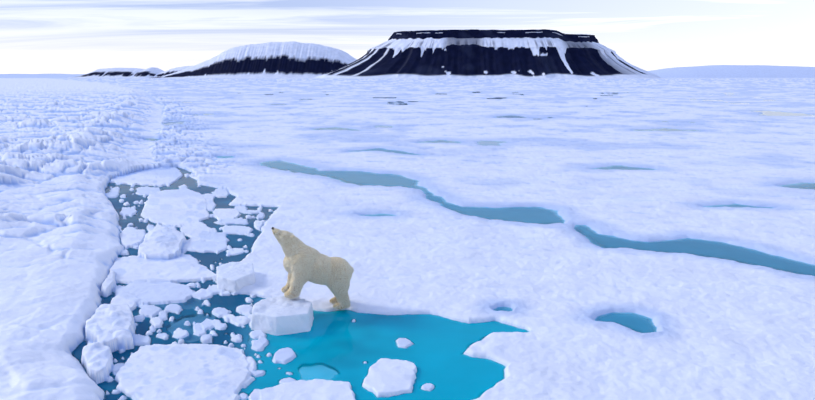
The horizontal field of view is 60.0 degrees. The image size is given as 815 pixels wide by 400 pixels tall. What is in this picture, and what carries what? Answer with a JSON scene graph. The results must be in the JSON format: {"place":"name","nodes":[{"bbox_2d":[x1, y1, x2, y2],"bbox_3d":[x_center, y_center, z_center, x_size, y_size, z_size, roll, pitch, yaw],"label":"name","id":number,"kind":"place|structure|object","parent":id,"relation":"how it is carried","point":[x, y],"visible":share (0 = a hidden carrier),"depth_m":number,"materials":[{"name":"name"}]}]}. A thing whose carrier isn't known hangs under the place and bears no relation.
{"place":"outdoors","nodes":[
{"label":"outdoors","id":0,"kind":"place"},
{"bbox_2d":[0,74,83,77],"bbox_3d":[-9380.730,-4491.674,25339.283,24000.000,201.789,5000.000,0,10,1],"label":"snow hills","id":1,"kind":"structure","parent":0,"point":[37,75],"depth_m":23664.21,"materials":[{"name":"white snow"}]},
{"bbox_2d":[69,66,190,77],"bbox_3d":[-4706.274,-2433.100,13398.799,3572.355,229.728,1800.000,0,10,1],"label":"hills","id":2,"kind":"structure","parent":0,"point":[151,72],"depth_m":13019.28,"materials":[{"name":"white snow"}]},
{"bbox_2d":[153,41,356,77],"bbox_3d":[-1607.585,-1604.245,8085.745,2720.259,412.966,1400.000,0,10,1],"label":"dome mountain","id":3,"kind":"structure","parent":0,"point":[292,59],"depth_m":7779.57,"materials":[{"name":"white snow"}]},
{"bbox_2d":[0,78,814,399],"bbox_3d":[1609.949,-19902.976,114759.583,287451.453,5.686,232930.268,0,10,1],"label":"sea ice","id":4,"kind":"structure","parent":0,"point":[70,148],"depth_m":33.57,"materials":[{"name":"white ice"}]},
{"bbox_2d":[271,227,353,308],"bbox_3d":[-2.880,2.054,21.629,2.472,2.663,0.967,-3,10,-18],"label":"polar bear","id":5,"kind":"object","parent":4,"relation":"on","point":[303,263],"visible":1,"depth_m":21.27},
{"bbox_2d":[0,0,814,73],"label":"sky","id":6,"kind":"structure","parent":0,"point":[37,36],"materials":[{"name":"white"}]},
{"bbox_2d":[72,92,814,399],"bbox_3d":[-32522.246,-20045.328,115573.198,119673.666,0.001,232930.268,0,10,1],"label":"sea water","id":7,"kind":"structure","parent":0,"point":[342,344],"depth_m":20.57,"materials":[{"name":"blue liquid"}]},
{"bbox_2d":[216,262,254,292],"bbox_3d":[-6.046,2.910,24.841,1.421,0.970,2.731,-3,10,-15],"label":"ice block","id":8,"kind":"object","parent":7,"relation":"in","point":[231,277],"depth_m":24.19,"materials":[{"name":"white ice"}]},
{"bbox_2d":[251,296,313,340],"bbox_3d":[-3.670,3.566,20.808,1.901,1.047,2.254,0,10,1],"label":"ice block","id":9,"kind":"object","parent":7,"relation":"in","point":[280,315],"depth_m":20.08,"materials":[{"name":"white ice"}]},
{"bbox_2d":[315,29,660,77],"bbox_3d":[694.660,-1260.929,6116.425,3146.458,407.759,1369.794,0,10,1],"label":"mesa mountain","id":10,"kind":"structure","parent":0,"point":[530,53],"depth_m":5822.44,"materials":[{"name":"black stone"}]},
{"bbox_2d":[648,65,814,77],"bbox_3d":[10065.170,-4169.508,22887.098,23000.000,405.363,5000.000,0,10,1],"label":"snow hills","id":11,"kind":"structure","parent":0,"point":[739,71],"depth_m":21090.80,"materials":[{"name":"snow"}]}
]}

